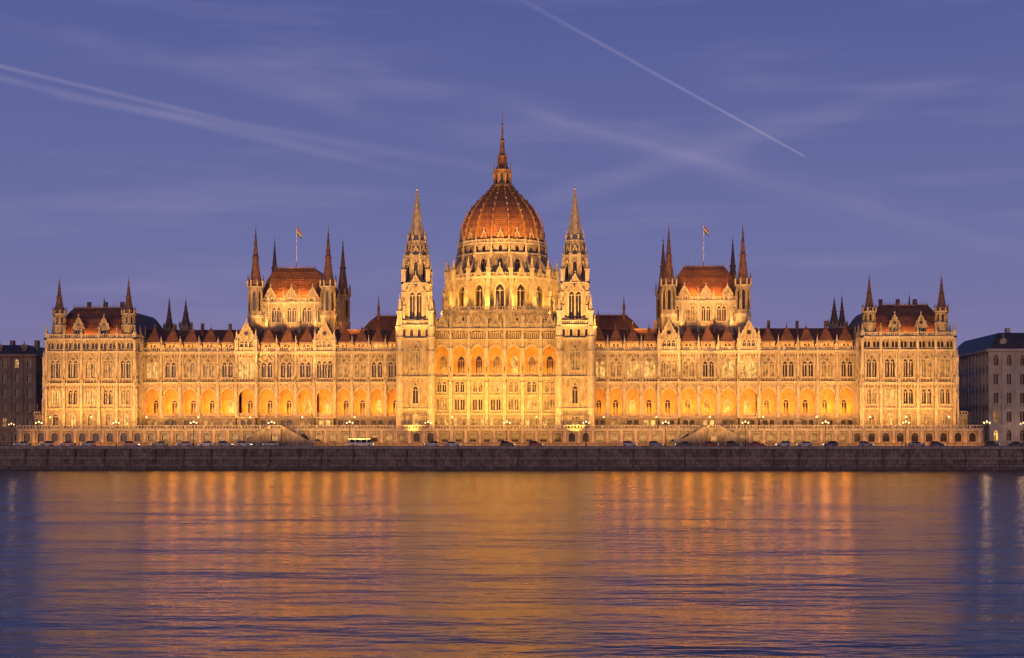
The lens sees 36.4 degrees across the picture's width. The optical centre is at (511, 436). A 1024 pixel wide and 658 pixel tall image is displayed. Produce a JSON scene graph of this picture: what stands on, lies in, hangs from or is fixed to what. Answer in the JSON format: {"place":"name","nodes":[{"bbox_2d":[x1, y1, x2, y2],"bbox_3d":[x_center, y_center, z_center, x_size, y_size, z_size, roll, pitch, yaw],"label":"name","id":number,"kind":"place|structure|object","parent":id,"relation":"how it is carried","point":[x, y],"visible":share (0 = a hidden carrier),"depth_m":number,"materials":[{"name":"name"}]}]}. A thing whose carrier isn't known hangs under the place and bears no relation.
{"place":"outdoors","nodes":[
{"label":"outdoors","id":0,"kind":"place"},
{"bbox_2d":[0,340,44,444],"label":"apartment building","id":1,"kind":"structure","parent":0,"point":[21,371],"depth_m":508.95,"materials":[{"name":"brown paint"}]},
{"bbox_2d":[236,425,313,445],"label":"terrace staircase","id":2,"kind":"structure","parent":0,"point":[283,436],"depth_m":439.38,"materials":[{"name":"stone"}]},
{"bbox_2d":[0,469,1023,657],"bbox_3d":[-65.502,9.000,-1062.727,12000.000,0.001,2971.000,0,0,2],"label":"river water","id":3,"kind":"structure","parent":0,"point":[135,563],"depth_m":110.20,"materials":[{"name":"blue liquid"}]},
{"bbox_2d":[0,446,1023,469],"bbox_3d":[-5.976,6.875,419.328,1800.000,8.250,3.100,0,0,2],"label":"quay wall","id":4,"kind":"structure","parent":3,"relation":"in","point":[540,457],"depth_m":419.13,"materials":[{"name":"grey stone"}]},
{"bbox_2d":[15,441,31,445],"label":"parked car","id":5,"kind":"object","parent":4,"relation":"on","point":[26,443],"visible":0.8,"depth_m":436.63,"materials":[{"name":"blue paint"}]},
{"bbox_2d":[39,441,54,445],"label":"parked car","id":6,"kind":"object","parent":4,"relation":"on","point":[50,443],"visible":0.79,"depth_m":436.36,"materials":[{"name":"blue paint"}]},
{"bbox_2d":[58,441,75,445],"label":"parked car","id":7,"kind":"object","parent":4,"relation":"on","point":[66,443],"visible":0.8,"depth_m":436.13,"materials":[{"name":"red paint"}]},
{"bbox_2d":[81,441,96,445],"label":"parked car","id":8,"kind":"object","parent":4,"relation":"on","point":[92,443],"visible":0.82,"depth_m":435.88,"materials":[{"name":"blue paint"}]},
{"bbox_2d":[124,441,139,445],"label":"parked car","id":9,"kind":"object","parent":4,"relation":"on","point":[127,443],"visible":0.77,"depth_m":428.22,"materials":[{"name":"paint"}]},
{"bbox_2d":[151,441,167,445],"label":"parked car","id":10,"kind":"object","parent":4,"relation":"on","point":[162,443],"visible":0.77,"depth_m":435.05,"materials":[{"name":"grey paint"}]},
{"bbox_2d":[176,441,192,445],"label":"parked car","id":11,"kind":"object","parent":4,"relation":"on","point":[186,443],"visible":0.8,"depth_m":434.76,"materials":[{"name":"blue paint"}]},
{"bbox_2d":[198,441,214,445],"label":"parked car","id":12,"kind":"object","parent":4,"relation":"on","point":[206,443],"visible":0.77,"depth_m":434.52,"materials":[{"name":"grey paint"}]},
{"bbox_2d":[217,441,231,445],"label":"parked car","id":13,"kind":"object","parent":4,"relation":"on","point":[222,443],"visible":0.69,"depth_m":427.16,"materials":[{"name":"blue paint"}]},
{"bbox_2d":[236,441,251,445],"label":"parked car","id":14,"kind":"object","parent":4,"relation":"on","point":[241,443],"visible":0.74,"depth_m":426.95,"materials":[{"name":"grey paint"}]},
{"bbox_2d":[263,441,279,445],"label":"parked car","id":15,"kind":"object","parent":4,"relation":"on","point":[271,443],"visible":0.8,"depth_m":433.80,"materials":[{"name":"blue paint"}]},
{"bbox_2d":[348,438,373,445],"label":"minibus","id":16,"kind":"object","parent":4,"relation":"on","point":[358,442],"visible":0.76,"depth_m":432.49,"materials":[{"name":"grey paint"}]},
{"bbox_2d":[424,441,438,445],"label":"parked car","id":17,"kind":"object","parent":4,"relation":"on","point":[433,442],"visible":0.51,"depth_m":432.00,"materials":[{"name":"grey paint"}]},
{"bbox_2d":[444,441,459,445],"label":"parked car","id":18,"kind":"object","parent":4,"relation":"on","point":[450,442],"visible":0.59,"depth_m":424.66,"materials":[{"name":"grey paint"}]},
{"bbox_2d":[500,441,514,445],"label":"parked car","id":19,"kind":"object","parent":4,"relation":"on","point":[504,442],"visible":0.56,"depth_m":424.07,"materials":[{"name":"grey paint"}]},
{"bbox_2d":[675,441,691,445],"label":"parked car","id":20,"kind":"object","parent":4,"relation":"on","point":[684,442],"visible":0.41,"depth_m":429.19,"materials":[{"name":"grey paint"}]},
{"bbox_2d":[702,441,718,445],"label":"parked car","id":21,"kind":"object","parent":4,"relation":"on","point":[707,442],"visible":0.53,"depth_m":421.86,"materials":[{"name":"red paint"}]},
{"bbox_2d":[725,441,740,445],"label":"parked car","id":22,"kind":"object","parent":4,"relation":"on","point":[730,442],"visible":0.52,"depth_m":421.62,"materials":[{"name":"grey paint"}]},
{"bbox_2d":[748,441,765,445],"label":"parked car","id":23,"kind":"object","parent":4,"relation":"on","point":[754,442],"visible":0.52,"depth_m":421.36,"materials":[{"name":"red paint"}]},
{"bbox_2d":[796,441,812,445],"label":"parked car","id":24,"kind":"object","parent":4,"relation":"on","point":[806,442],"visible":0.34,"depth_m":427.87,"materials":[{"name":"grey paint"}]},
{"bbox_2d":[908,441,925,445],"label":"parked car","id":25,"kind":"object","parent":4,"relation":"on","point":[914,442],"visible":0.74,"depth_m":419.64,"materials":[{"name":"grey paint"}]},
{"bbox_2d":[929,441,944,445],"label":"parked car","id":26,"kind":"object","parent":4,"relation":"on","point":[934,442],"visible":0.68,"depth_m":419.44,"materials":[{"name":"blue paint"}]},
{"bbox_2d":[0,0,1023,348],"label":"sky","id":27,"kind":"structure","parent":0,"point":[147,143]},
{"bbox_2d":[7,443,1023,446],"bbox_3d":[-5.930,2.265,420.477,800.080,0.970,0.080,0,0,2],"label":"quay railing","id":28,"kind":"object","parent":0,"point":[698,444],"visible":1,"depth_m":418.48,"materials":[{"name":"grey metal"}]},
{"bbox_2d":[528,441,542,445],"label":"parked car","id":29,"kind":"object","parent":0,"point":[533,442],"visible":0.6,"depth_m":423.77,"materials":[{"name":"red paint"}]},
{"bbox_2d":[622,441,636,445],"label":"parked car","id":30,"kind":"object","parent":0,"point":[626,442],"visible":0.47,"depth_m":422.74,"materials":[{"name":"grey paint"}]},
{"bbox_2d":[648,441,662,445],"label":"parked car","id":31,"kind":"object","parent":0,"point":[652,442],"visible":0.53,"depth_m":422.46,"materials":[{"name":"grey paint"}]},
{"bbox_2d":[674,425,752,445],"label":"terrace staircase","id":32,"kind":"structure","parent":0,"point":[720,435],"depth_m":434.46,"materials":[{"name":"stone"}]},
{"bbox_2d":[776,441,790,445],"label":"parked car","id":33,"kind":"object","parent":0,"point":[784,442],"visible":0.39,"depth_m":428.12,"materials":[{"name":"grey paint"}]},
{"bbox_2d":[823,441,837,445],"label":"parked car","id":34,"kind":"object","parent":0,"point":[832,442],"visible":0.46,"depth_m":427.60,"materials":[{"name":"blue paint"}]},
{"bbox_2d":[858,441,872,445],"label":"parked car","id":35,"kind":"object","parent":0,"point":[863,442],"visible":0.59,"depth_m":420.20,"materials":[{"name":"grey paint"}]},
{"bbox_2d":[956,328,1023,445],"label":"office building","id":36,"kind":"structure","parent":0,"point":[991,377],"depth_m":478.80,"materials":[{"name":"grey paint"}]},
{"bbox_2d":[978,446,1020,446],"bbox_3d":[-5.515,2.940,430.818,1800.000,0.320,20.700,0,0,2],"label":"pavement","id":37,"kind":"structure","parent":0,"point":[1000,446],"depth_m":428.94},
{"bbox_2d":[983,441,999,446],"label":"parked car","id":38,"kind":"object","parent":37,"relation":"on","point":[988,442],"visible":0.82,"depth_m":418.87,"materials":[{"name":"grey paint"}]},
{"bbox_2d":[1008,441,1023,446],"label":"parked car","id":39,"kind":"object","parent":37,"relation":"on","point":[1014,442],"visible":0.89,"depth_m":418.59,"materials":[{"name":"grey paint"}]},
{"label":"ground","id":40,"kind":"structure","parent":0,"visible":0},
{"bbox_2d":[395,187,596,427],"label":"twin towers","id":41,"kind":"structure","parent":40,"relation":"on","point":[575,353],"depth_m":447.62,"materials":[{"name":"beige stone"}]},
{"bbox_2d":[141,318,857,427],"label":"wing facades","id":42,"kind":"object","parent":40,"relation":"on","point":[749,373],"visible":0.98,"depth_m":454.94,"materials":[{"name":"beige stone"}]},
{"bbox_2d":[247,227,751,335],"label":"chamber blocks","id":43,"kind":"structure","parent":42,"relation":"on","point":[693,296],"depth_m":464.12,"materials":[{"name":"stone"}]},
{"bbox_2d":[296,225,301,266],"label":"flagpole","id":44,"kind":"object","parent":43,"relation":"on","point":[298,232],"visible":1,"depth_m":472.91,"materials":[{"name":"grey"}]},
{"bbox_2d":[703,223,708,265],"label":"flagpole","id":45,"kind":"object","parent":43,"relation":"on","point":[705,230],"visible":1,"depth_m":467.99,"materials":[{"name":"grey"}]},
{"bbox_2d":[16,425,983,445],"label":"terrace wall","id":46,"kind":"structure","parent":40,"relation":"on","point":[172,436],"depth_m":441.44,"materials":[{"name":"beige stone"}]},
{"bbox_2d":[34,271,967,427],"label":"end pavilions","id":47,"kind":"object","parent":40,"relation":"on","point":[907,359],"visible":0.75,"depth_m":451.34,"materials":[{"name":"beige stone"}]},
{"bbox_2d":[363,294,638,427],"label":"central block","id":48,"kind":"structure","parent":40,"relation":"on","point":[496,366],"depth_m":450.72,"materials":[{"name":"beige stone"}]},
{"bbox_2d":[442,112,559,321],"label":"dome","id":49,"kind":"structure","parent":48,"relation":"on","point":[502,255],"depth_m":481.22,"materials":[{"name":"stone"}]}
]}

